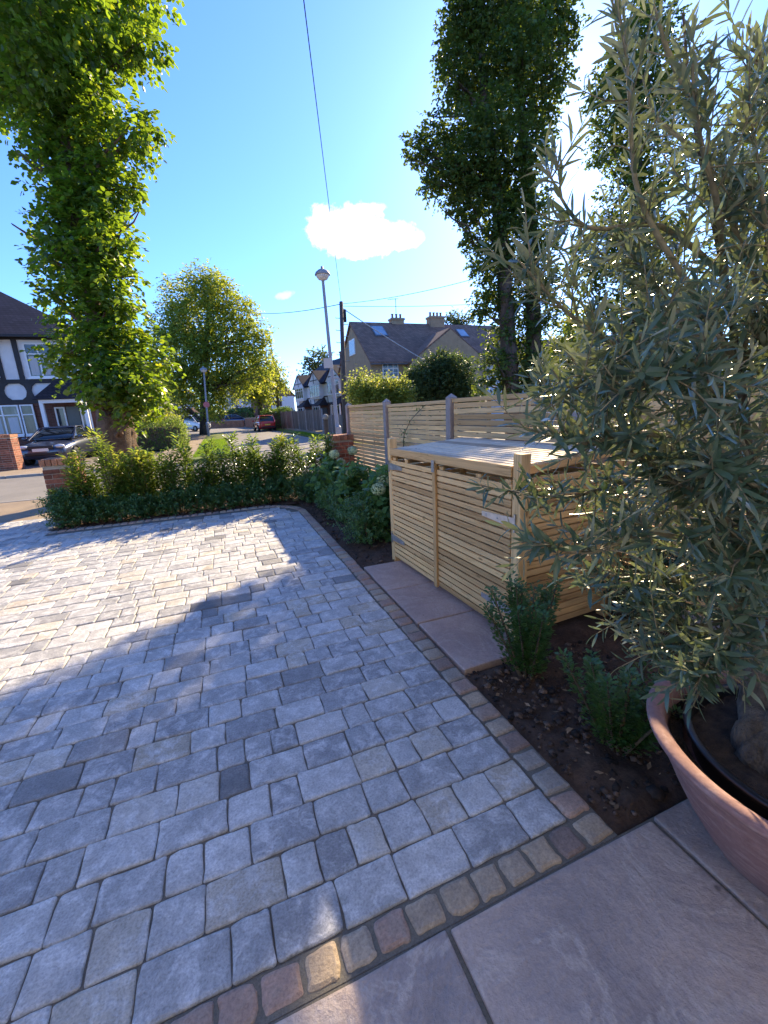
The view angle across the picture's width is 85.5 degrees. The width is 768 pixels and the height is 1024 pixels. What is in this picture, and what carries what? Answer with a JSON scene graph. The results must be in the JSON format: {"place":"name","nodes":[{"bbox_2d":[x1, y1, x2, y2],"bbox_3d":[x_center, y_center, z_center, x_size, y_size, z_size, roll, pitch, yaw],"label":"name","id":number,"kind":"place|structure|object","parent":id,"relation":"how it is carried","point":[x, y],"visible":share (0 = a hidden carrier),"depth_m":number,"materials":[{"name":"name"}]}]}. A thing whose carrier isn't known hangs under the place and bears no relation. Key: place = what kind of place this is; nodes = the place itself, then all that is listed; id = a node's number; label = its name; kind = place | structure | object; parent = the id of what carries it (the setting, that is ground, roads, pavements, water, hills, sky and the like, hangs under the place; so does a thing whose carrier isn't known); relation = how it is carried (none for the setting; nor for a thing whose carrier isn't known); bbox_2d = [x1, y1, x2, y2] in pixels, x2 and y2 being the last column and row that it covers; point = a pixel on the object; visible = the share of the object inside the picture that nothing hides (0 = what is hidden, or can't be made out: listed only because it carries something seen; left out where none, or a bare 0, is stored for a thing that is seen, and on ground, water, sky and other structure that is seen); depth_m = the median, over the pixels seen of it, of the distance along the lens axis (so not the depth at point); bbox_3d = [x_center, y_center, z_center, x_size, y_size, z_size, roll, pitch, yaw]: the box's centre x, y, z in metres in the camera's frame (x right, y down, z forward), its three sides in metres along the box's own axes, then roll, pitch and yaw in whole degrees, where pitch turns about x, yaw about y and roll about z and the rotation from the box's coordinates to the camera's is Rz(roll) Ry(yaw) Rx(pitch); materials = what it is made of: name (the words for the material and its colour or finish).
{"place":"outdoors","nodes":[
{"label":"outdoors","id":0,"kind":"place"},
{"bbox_2d":[0,292,96,456],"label":"timbered house","id":1,"kind":"structure","parent":0,"point":[30,405],"depth_m":18.69,"materials":[{"name":"paint"}]},
{"bbox_2d":[0,405,25,436],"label":"window","id":2,"kind":"structure","parent":1,"relation":"in","point":[10,417],"depth_m":18.68,"materials":[{"name":"white glass"}]},
{"bbox_2d":[19,404,37,436],"bbox_3d":[-16.138,-4.163,18.908,0.600,1.410,0.120,-8,15,-20],"label":"window","id":3,"kind":"structure","parent":1,"relation":"in","point":[27,411],"depth_m":18.91,"materials":[{"name":"white glass"}]},
{"bbox_2d":[22,343,71,378],"bbox_3d":[-15.219,-6.806,18.743,1.620,1.530,0.120,-8,15,-20],"label":"window","id":4,"kind":"structure","parent":1,"relation":"in","point":[35,371],"depth_m":18.64,"materials":[{"name":"white glass"}]},
{"bbox_2d":[65,406,82,454],"bbox_3d":[-14.546,-3.836,19.699,0.500,2.250,0.045,-8,15,-20],"label":"front door","id":5,"kind":"structure","parent":1,"relation":"in","point":[73,414],"depth_m":19.51,"materials":[{"name":"metal"}]},
{"bbox_2d":[0,464,99,475],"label":"pavement","id":6,"kind":"structure","parent":0,"point":[20,472],"depth_m":13.86,"materials":[{"name":"grey concrete"}]},
{"bbox_2d":[22,456,97,469],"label":"driveway","id":7,"kind":"structure","parent":0,"point":[35,465],"depth_m":16.33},
{"bbox_2d":[20,425,99,465],"bbox_3d":[-13.703,-2.928,17.794,2.110,1.516,4.442,-7,14,-16],"label":"parked car","id":8,"kind":"object","parent":7,"relation":"on","point":[50,441],"visible":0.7,"depth_m":16.68,"materials":[{"name":"grey paint"}]},
{"bbox_2d":[153,434,206,464],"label":"side pavement","id":9,"kind":"structure","parent":0,"point":[196,439],"depth_m":24.12,"materials":[{"name":"grey concrete"}]},
{"bbox_2d":[192,432,228,461],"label":"verge","id":10,"kind":"structure","parent":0,"point":[218,435],"depth_m":30.71,"materials":[{"name":"green plant"}]},
{"bbox_2d":[193,431,365,457],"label":"grass","id":11,"kind":"structure","parent":10,"relation":"on","point":[221,442],"depth_m":21.59,"materials":[{"name":"green plant"}]},
{"bbox_2d":[0,462,422,522],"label":"pavement","id":12,"kind":"structure","parent":0,"point":[15,511],"depth_m":7.56,"materials":[{"name":"grey concrete"}]},
{"bbox_2d":[186,426,325,458],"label":"side road","id":13,"kind":"structure","parent":0,"point":[264,437],"depth_m":28.77,"materials":[{"name":"grey asphalt"}]},
{"bbox_2d":[252,415,275,431],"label":"parked car","id":14,"kind":"object","parent":13,"relation":"on","point":[264,421],"visible":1,"depth_m":40.13,"materials":[{"name":"red paint"}]},
{"bbox_2d":[248,386,294,417],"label":"white building","id":15,"kind":"structure","parent":0,"point":[287,400],"depth_m":73.60,"materials":[{"name":"paint"}]},
{"bbox_2d":[0,507,568,1023],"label":"driveway","id":16,"kind":"structure","parent":0,"point":[182,973],"depth_m":1.80,"materials":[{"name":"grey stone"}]},
{"bbox_2d":[163,511,617,1023],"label":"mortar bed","id":17,"kind":"object","parent":16,"relation":"on","point":[306,997],"visible":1,"depth_m":1.24,"materials":[{"name":"grey concrete"}]},
{"bbox_2d":[292,351,342,423],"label":"timbered house","id":18,"kind":"structure","parent":0,"point":[313,389],"depth_m":52.67,"materials":[{"name":"paint"}]},
{"bbox_2d":[0,430,664,501],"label":"road","id":19,"kind":"structure","parent":0,"point":[22,488],"depth_m":10.83,"materials":[{"name":"grey asphalt"}]},
{"bbox_2d":[283,428,399,446],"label":"side pavement","id":20,"kind":"structure","parent":0,"point":[314,432],"depth_m":34.19,"materials":[{"name":"grey concrete"}]},
{"bbox_2d":[263,346,293,408],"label":"street tree","id":21,"kind":"object","parent":20,"relation":"on","point":[282,382],"visible":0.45,"depth_m":49.84,"materials":[{"name":"green plant"}]},
{"bbox_2d":[329,434,354,466],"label":"brick pier","id":22,"kind":"structure","parent":0,"point":[344,443],"depth_m":8.18,"materials":[{"name":"red brick"}]},
{"bbox_2d":[0,0,767,410],"label":"sky","id":23,"kind":"structure","parent":0,"point":[241,188],"materials":[{"name":"blue"}]},
{"bbox_2d":[338,298,524,429],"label":"pebbledash house","id":24,"kind":"structure","parent":0,"point":[370,348],"depth_m":33.11,"materials":[{"name":"brown tile"}]},
{"bbox_2d":[364,560,515,675],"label":"path","id":25,"kind":"structure","parent":0,"point":[456,631],"depth_m":2.98,"materials":[{"name":"pink stone"}]},
{"bbox_2d":[142,410,758,1002],"bbox_3d":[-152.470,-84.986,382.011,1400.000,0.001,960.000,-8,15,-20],"label":"ground","id":26,"kind":"structure","parent":0,"point":[484,432],"depth_m":22.00,"materials":[{"name":"brown soil"}]},
{"bbox_2d":[0,434,25,470],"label":"brick pier","id":27,"kind":"structure","parent":26,"relation":"on","point":[11,457],"depth_m":14.50,"materials":[{"name":"red brick"}]},
{"bbox_2d":[38,455,90,520],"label":"brick pier","id":28,"kind":"structure","parent":26,"relation":"on","point":[53,473],"depth_m":6.42,"materials":[{"name":"red brick"}]},
{"bbox_2d":[0,0,186,494],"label":"street tree","id":29,"kind":"object","parent":26,"relation":"on","point":[61,61],"visible":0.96,"depth_m":8.24,"materials":[{"name":"green plant"}]},
{"bbox_2d":[134,415,192,450],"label":"hedge","id":30,"kind":"object","parent":26,"relation":"on","point":[158,439],"visible":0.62,"depth_m":21.67,"materials":[{"name":"green plant"}]},
{"bbox_2d":[53,495,297,530],"bbox_3d":[-3.344,-0.042,7.048,3.618,0.052,1.045,-8,15,-20],"label":"flower bed","id":31,"kind":"object","parent":26,"relation":"on","point":[289,501],"visible":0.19,"depth_m":6.72,"materials":[{"name":"soil"}]},
{"bbox_2d":[30,485,81,527],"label":"box shrub","id":32,"kind":"object","parent":31,"relation":"on","point":[58,499],"visible":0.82,"depth_m":6.07,"materials":[{"name":"green plant"}]},
{"bbox_2d":[56,447,97,522],"bbox_3d":[-4.647,-0.401,6.338,0.466,1.171,0.453,0,14,10],"label":"laurel shrub","id":33,"kind":"object","parent":31,"relation":"on","point":[76,470],"visible":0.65,"depth_m":6.26,"materials":[{"name":"green plant"}]},
{"bbox_2d":[62,491,99,525],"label":"box shrub","id":34,"kind":"object","parent":31,"relation":"on","point":[84,508],"visible":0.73,"depth_m":6.18,"materials":[{"name":"green plant"}]},
{"bbox_2d":[82,462,108,511],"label":"laurel shrub","id":35,"kind":"object","parent":31,"relation":"on","point":[91,478],"visible":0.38,"depth_m":6.47,"materials":[{"name":"green plant"}]},
{"bbox_2d":[79,493,117,522],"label":"box shrub","id":36,"kind":"object","parent":31,"relation":"on","point":[94,503],"visible":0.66,"depth_m":6.28,"materials":[{"name":"green plant"}]},
{"bbox_2d":[84,427,122,500],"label":"laurel shrub","id":37,"kind":"object","parent":31,"relation":"on","point":[102,458],"visible":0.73,"depth_m":6.42,"materials":[{"name":"green plant"}]},
{"bbox_2d":[92,492,136,521],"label":"box shrub","id":38,"kind":"object","parent":31,"relation":"on","point":[116,505],"visible":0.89,"depth_m":6.32,"materials":[{"name":"green plant"}]},
{"bbox_2d":[119,491,147,520],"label":"box shrub","id":39,"kind":"object","parent":31,"relation":"on","point":[134,500],"visible":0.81,"depth_m":6.40,"materials":[{"name":"green plant"}]},
{"bbox_2d":[115,446,152,502],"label":"laurel shrub","id":40,"kind":"object","parent":31,"relation":"on","point":[125,465],"visible":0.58,"depth_m":6.50,"materials":[{"name":"green plant"}]},
{"bbox_2d":[126,450,160,496],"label":"laurel shrub","id":41,"kind":"object","parent":31,"relation":"on","point":[138,458],"visible":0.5,"depth_m":6.57,"materials":[{"name":"green plant"}]},
{"bbox_2d":[129,461,158,515],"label":"laurel shrub","id":42,"kind":"object","parent":31,"relation":"on","point":[146,478],"visible":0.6,"depth_m":6.55,"materials":[{"name":"green plant"}]},
{"bbox_2d":[135,491,159,519],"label":"box shrub","id":43,"kind":"object","parent":31,"relation":"on","point":[151,512],"visible":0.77,"depth_m":6.52,"materials":[{"name":"green plant"}]},
{"bbox_2d":[149,450,171,497],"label":"laurel shrub","id":44,"kind":"object","parent":31,"relation":"on","point":[157,466],"visible":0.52,"depth_m":6.68,"materials":[{"name":"green plant"}]},
{"bbox_2d":[147,488,181,515],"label":"box shrub","id":45,"kind":"object","parent":31,"relation":"on","point":[163,504],"visible":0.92,"depth_m":6.57,"materials":[{"name":"green plant"}]},
{"bbox_2d":[159,447,187,511],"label":"laurel shrub","id":46,"kind":"object","parent":31,"relation":"on","point":[171,461],"visible":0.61,"depth_m":6.70,"materials":[{"name":"green plant"}]},
{"bbox_2d":[164,482,193,514],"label":"box shrub","id":47,"kind":"object","parent":31,"relation":"on","point":[180,490],"visible":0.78,"depth_m":6.65,"materials":[{"name":"green plant"}]},
{"bbox_2d":[167,430,199,499],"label":"laurel shrub","id":48,"kind":"object","parent":31,"relation":"on","point":[185,462],"visible":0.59,"depth_m":6.80,"materials":[{"name":"green plant"}]},
{"bbox_2d":[180,479,210,513],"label":"box shrub","id":49,"kind":"object","parent":31,"relation":"on","point":[193,490],"visible":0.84,"depth_m":6.72,"materials":[{"name":"green plant"}]},
{"bbox_2d":[193,484,226,509],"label":"box shrub","id":50,"kind":"object","parent":31,"relation":"on","point":[212,496],"visible":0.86,"depth_m":6.78,"materials":[{"name":"green plant"}]},
{"bbox_2d":[197,437,223,506],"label":"laurel shrub","id":51,"kind":"object","parent":31,"relation":"on","point":[210,457],"visible":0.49,"depth_m":6.97,"materials":[{"name":"green plant"}]},
{"bbox_2d":[213,447,236,503],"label":"laurel shrub","id":52,"kind":"object","parent":31,"relation":"on","point":[221,459],"visible":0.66,"depth_m":6.99,"materials":[{"name":"green plant"}]},
{"bbox_2d":[215,478,239,509],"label":"box shrub","id":53,"kind":"object","parent":31,"relation":"on","point":[226,490],"visible":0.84,"depth_m":6.86,"materials":[{"name":"green plant"}]},
{"bbox_2d":[223,430,247,492],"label":"laurel shrub","id":54,"kind":"object","parent":31,"relation":"on","point":[231,443],"visible":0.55,"depth_m":7.14,"materials":[{"name":"green plant"}]},
{"bbox_2d":[226,479,252,505],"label":"box shrub","id":55,"kind":"object","parent":31,"relation":"on","point":[241,496],"visible":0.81,"depth_m":6.98,"materials":[{"name":"green plant"}]},
{"bbox_2d":[233,441,250,484],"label":"laurel shrub","id":56,"kind":"object","parent":31,"relation":"on","point":[244,455],"visible":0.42,"depth_m":7.16,"materials":[{"name":"green plant"}]},
{"bbox_2d":[240,472,270,504],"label":"box shrub","id":57,"kind":"object","parent":31,"relation":"on","point":[254,485],"visible":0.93,"depth_m":7.03,"materials":[{"name":"green plant"}]},
{"bbox_2d":[244,433,267,501],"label":"laurel shrub","id":58,"kind":"object","parent":31,"relation":"on","point":[252,454],"visible":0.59,"depth_m":7.13,"materials":[{"name":"green plant"}]},
{"bbox_2d":[258,474,282,503],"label":"box shrub","id":59,"kind":"object","parent":31,"relation":"on","point":[268,482],"visible":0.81,"depth_m":7.15,"materials":[{"name":"green plant"}]},
{"bbox_2d":[271,471,296,501],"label":"box shrub","id":60,"kind":"object","parent":31,"relation":"on","point":[280,491],"visible":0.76,"depth_m":7.22,"materials":[{"name":"green plant"}]},
{"bbox_2d":[145,258,283,434],"bbox_3d":[-16.255,-15.283,39.174,12.280,15.801,11.222,-8,15,-20],"label":"street tree","id":61,"kind":"object","parent":26,"relation":"on","point":[210,337],"visible":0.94,"depth_m":37.23,"materials":[{"name":"green plant"}]},
{"bbox_2d":[232,356,279,429],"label":"street tree","id":62,"kind":"object","parent":26,"relation":"on","point":[267,392],"visible":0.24,"depth_m":45.41,"materials":[{"name":"green plant"}]},
{"bbox_2d":[259,405,295,429],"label":"hedge","id":63,"kind":"object","parent":26,"relation":"on","point":[276,415],"visible":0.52,"depth_m":44.24,"materials":[{"name":"green plant"}]},
{"bbox_2d":[280,408,323,432],"bbox_3d":[-7.868,-8.462,38.536,0.100,1.910,12.885,-10,15,-26],"label":"board fence","id":64,"kind":"object","parent":26,"relation":"on","point":[312,419],"visible":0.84,"depth_m":37.23,"materials":[{"name":"wood"}]},
{"bbox_2d":[296,345,334,374],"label":"tree","id":65,"kind":"object","parent":26,"relation":"on","point":[314,365],"visible":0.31,"depth_m":79.05,"materials":[{"name":"green plant"}]},
{"bbox_2d":[315,266,341,433],"bbox_3d":[-1.376,-3.663,10.838,0.395,5.206,1.242,-6,14,-11],"label":"street lamp","id":66,"kind":"object","parent":26,"relation":"on","point":[322,274],"visible":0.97,"depth_m":10.71,"materials":[{"name":"grey metal"}]},
{"bbox_2d":[47,505,612,1023],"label":"cobble edging","id":67,"kind":"object","parent":26,"relation":"on","point":[283,985],"visible":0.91,"depth_m":1.32,"materials":[{"name":"stone"}]},
{"bbox_2d":[335,301,348,433],"bbox_3d":[-2.394,-8.332,24.651,0.708,8.040,2.189,-2,14,4],"label":"telegraph pole","id":68,"kind":"object","parent":26,"relation":"on","point":[343,318],"visible":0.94,"depth_m":24.52,"materials":[{"name":"brown wood"}]},
{"bbox_2d":[303,0,340,298],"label":"overhead cable","id":69,"kind":"object","parent":68,"relation":"attached to","point":[318,123],"visible":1,"depth_m":8.42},
{"bbox_2d":[339,363,423,441],"bbox_3d":[-0.011,-4.977,19.078,3.819,3.695,2.889,-8,15,-20],"label":"garden shrub","id":70,"kind":"object","parent":26,"relation":"on","point":[379,389],"visible":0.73,"depth_m":18.45,"materials":[{"name":"green plant"}]},
{"bbox_2d":[293,490,490,569],"bbox_3d":[-0.329,-0.013,6.336,1.507,0.063,4.540,-8,15,-20],"label":"flower bed","id":71,"kind":"object","parent":26,"relation":"on","point":[373,556],"visible":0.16,"depth_m":4.73,"materials":[{"name":"soil"}]},
{"bbox_2d":[280,433,303,496],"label":"laurel shrub","id":72,"kind":"object","parent":71,"relation":"on","point":[291,442],"visible":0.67,"depth_m":7.47,"materials":[{"name":"green plant"}]},
{"bbox_2d":[283,469,313,500],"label":"box shrub","id":73,"kind":"object","parent":71,"relation":"on","point":[293,482],"visible":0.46,"depth_m":7.18,"materials":[{"name":"green plant"}]},
{"bbox_2d":[293,471,317,502],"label":"box shrub","id":74,"kind":"object","parent":71,"relation":"on","point":[307,491],"visible":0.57,"depth_m":7.00,"materials":[{"name":"green plant"}]},
{"bbox_2d":[304,434,321,475],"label":"laurel shrub","id":75,"kind":"object","parent":71,"relation":"on","point":[314,449],"visible":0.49,"depth_m":7.55,"materials":[{"name":"green plant"}]},
{"bbox_2d":[318,432,336,463],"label":"laurel shrub","id":76,"kind":"object","parent":71,"relation":"on","point":[328,444],"visible":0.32,"depth_m":7.56,"materials":[{"name":"green plant"}]},
{"bbox_2d":[305,446,362,509],"bbox_3d":[-0.825,-0.508,6.558,0.876,0.999,0.816,5,16,30],"label":"hydrangea","id":77,"kind":"object","parent":71,"relation":"on","point":[324,470],"visible":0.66,"depth_m":6.44,"materials":[{"name":"green plant"}]},
{"bbox_2d":[315,477,358,520],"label":"box shrub","id":78,"kind":"object","parent":71,"relation":"on","point":[332,499],"visible":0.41,"depth_m":5.75,"materials":[{"name":"green plant"}]},
{"bbox_2d":[327,457,374,516],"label":"hydrangea","id":79,"kind":"object","parent":71,"relation":"on","point":[353,475],"visible":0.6,"depth_m":5.67,"materials":[{"name":"green plant"}]},
{"bbox_2d":[327,488,390,546],"bbox_3d":[-0.215,0.036,4.786,0.709,0.654,0.757,4,16,27],"label":"box shrub","id":80,"kind":"object","parent":71,"relation":"on","point":[361,507],"visible":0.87,"depth_m":4.66,"materials":[{"name":"green plant"}]},
{"bbox_2d":[58,497,680,816],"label":"soil clods","id":81,"kind":"object","parent":71,"relation":"on","point":[656,792],"visible":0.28,"depth_m":2.02,"materials":[{"name":"brown soil"}]},
{"bbox_2d":[360,464,416,542],"bbox_3d":[0.017,-0.117,4.899,0.776,0.937,0.758,-8,15,-20],"label":"hydrangea","id":82,"kind":"object","parent":71,"relation":"on","point":[378,484],"visible":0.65,"depth_m":4.66,"materials":[{"name":"green plant"}]},
{"bbox_2d":[398,345,481,435],"bbox_3d":[2.851,-6.144,21.462,4.595,4.553,4.043,-5,14,-8],"label":"conifer","id":83,"kind":"object","parent":26,"relation":"on","point":[442,376],"visible":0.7,"depth_m":20.29,"materials":[{"name":"green plant"}]},
{"bbox_2d":[445,306,471,324],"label":"tree","id":84,"kind":"object","parent":26,"relation":"on","point":[452,320],"visible":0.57,"depth_m":74.20,"materials":[{"name":"green plant"}]},
{"bbox_2d":[398,0,592,440],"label":"street tree","id":85,"kind":"object","parent":26,"relation":"on","point":[526,40],"visible":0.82,"depth_m":11.65,"materials":[{"name":"green plant"}]},
{"bbox_2d":[450,547,640,650],"bbox_3d":[1.332,0.574,3.639,1.575,0.052,1.810,-8,15,-20],"label":"flower bed","id":86,"kind":"object","parent":26,"relation":"on","point":[574,629],"visible":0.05,"depth_m":2.80,"materials":[{"name":"soil"}]},
{"bbox_2d":[387,437,624,636],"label":"bin store","id":87,"kind":"structure","parent":86,"relation":"on","point":[451,530],"depth_m":2.96,"materials":[{"name":"wood"}]},
{"bbox_2d":[388,457,439,586],"bbox_3d":[0.260,0.037,3.699,0.064,1.020,0.877,-9,15,-23],"label":"door","id":88,"kind":"structure","parent":87,"relation":"in","point":[423,558],"depth_m":3.63,"materials":[{"name":"wood"}]},
{"bbox_2d":[437,466,515,631],"bbox_3d":[0.625,0.213,2.919,0.056,0.985,0.895,-9,15,-23],"label":"door","id":89,"kind":"structure","parent":87,"relation":"in","point":[459,580],"depth_m":2.90,"materials":[{"name":"wood"}]},
{"bbox_2d":[345,377,767,648],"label":"slatted fence","id":90,"kind":"object","parent":26,"relation":"on","point":[379,418],"visible":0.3,"depth_m":4.96,"materials":[{"name":"wood"}]},
{"bbox_2d":[543,304,588,420],"bbox_3d":[7.425,-5.673,17.090,2.489,5.295,1.959,-8,15,-20],"label":"garden tree","id":91,"kind":"object","parent":26,"relation":"on","point":[560,339],"visible":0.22,"depth_m":16.76,"materials":[{"name":"green plant"}]},
{"bbox_2d":[465,620,734,834],"bbox_3d":[1.604,0.892,2.274,2.087,0.048,1.000,-8,15,-20],"label":"flower bed","id":92,"kind":"object","parent":26,"relation":"on","point":[642,802],"visible":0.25,"depth_m":1.83,"materials":[{"name":"soil"}]},
{"bbox_2d":[75,505,675,809],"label":"leaf litter","id":93,"kind":"object","parent":92,"relation":"on","point":[569,729],"visible":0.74,"depth_m":1.94,"materials":[{"name":"brown plant"}]},
{"bbox_2d":[479,570,563,679],"bbox_3d":[0.784,0.620,2.305,0.394,0.609,0.456,8,18,38],"label":"holly shrub","id":94,"kind":"object","parent":92,"relation":"on","point":[528,645],"visible":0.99,"depth_m":2.22,"materials":[{"name":"green plant"}]},
{"bbox_2d":[554,637,687,755],"bbox_3d":[0.994,0.816,1.745,0.476,0.477,0.463,0,14,10],"label":"holly shrub","id":95,"kind":"object","parent":92,"relation":"on","point":[622,720],"visible":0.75,"depth_m":1.72,"materials":[{"name":"green plant"}]},
{"bbox_2d":[600,540,701,633],"bbox_3d":[1.787,0.443,2.767,0.835,0.640,0.711,-8,15,-20],"label":"holly shrub","id":96,"kind":"object","parent":92,"relation":"on","point":[665,561],"visible":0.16,"depth_m":2.71,"materials":[{"name":"green plant"}]},
{"bbox_2d":[558,0,713,430],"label":"street tree","id":97,"kind":"object","parent":26,"relation":"on","point":[615,152],"visible":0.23,"depth_m":13.09,"materials":[{"name":"green plant"}]},
{"bbox_2d":[660,47,767,408],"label":"street tree","id":98,"kind":"object","parent":26,"relation":"on","point":[745,144],"visible":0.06,"depth_m":13.73,"materials":[{"name":"green plant"}]},
{"bbox_2d":[269,798,767,1023],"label":"patio","id":99,"kind":"structure","parent":0,"point":[650,923],"depth_m":1.13,"materials":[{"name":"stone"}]},
{"bbox_2d":[646,665,767,895],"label":"plant pot","id":100,"kind":"object","parent":99,"relation":"on","point":[737,831],"visible":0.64,"depth_m":1.20,"materials":[{"name":"ceramic"}]},
{"bbox_2d":[669,683,767,819],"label":"nursery pot","id":101,"kind":"object","parent":100,"relation":"in","point":[725,769],"visible":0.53,"depth_m":1.35,"materials":[{"name":"black plastic"}]},
{"bbox_2d":[466,0,767,777],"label":"olive tree","id":102,"kind":"object","parent":101,"relation":"in","point":[694,474],"visible":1,"depth_m":1.04,"materials":[{"name":"green plant"}]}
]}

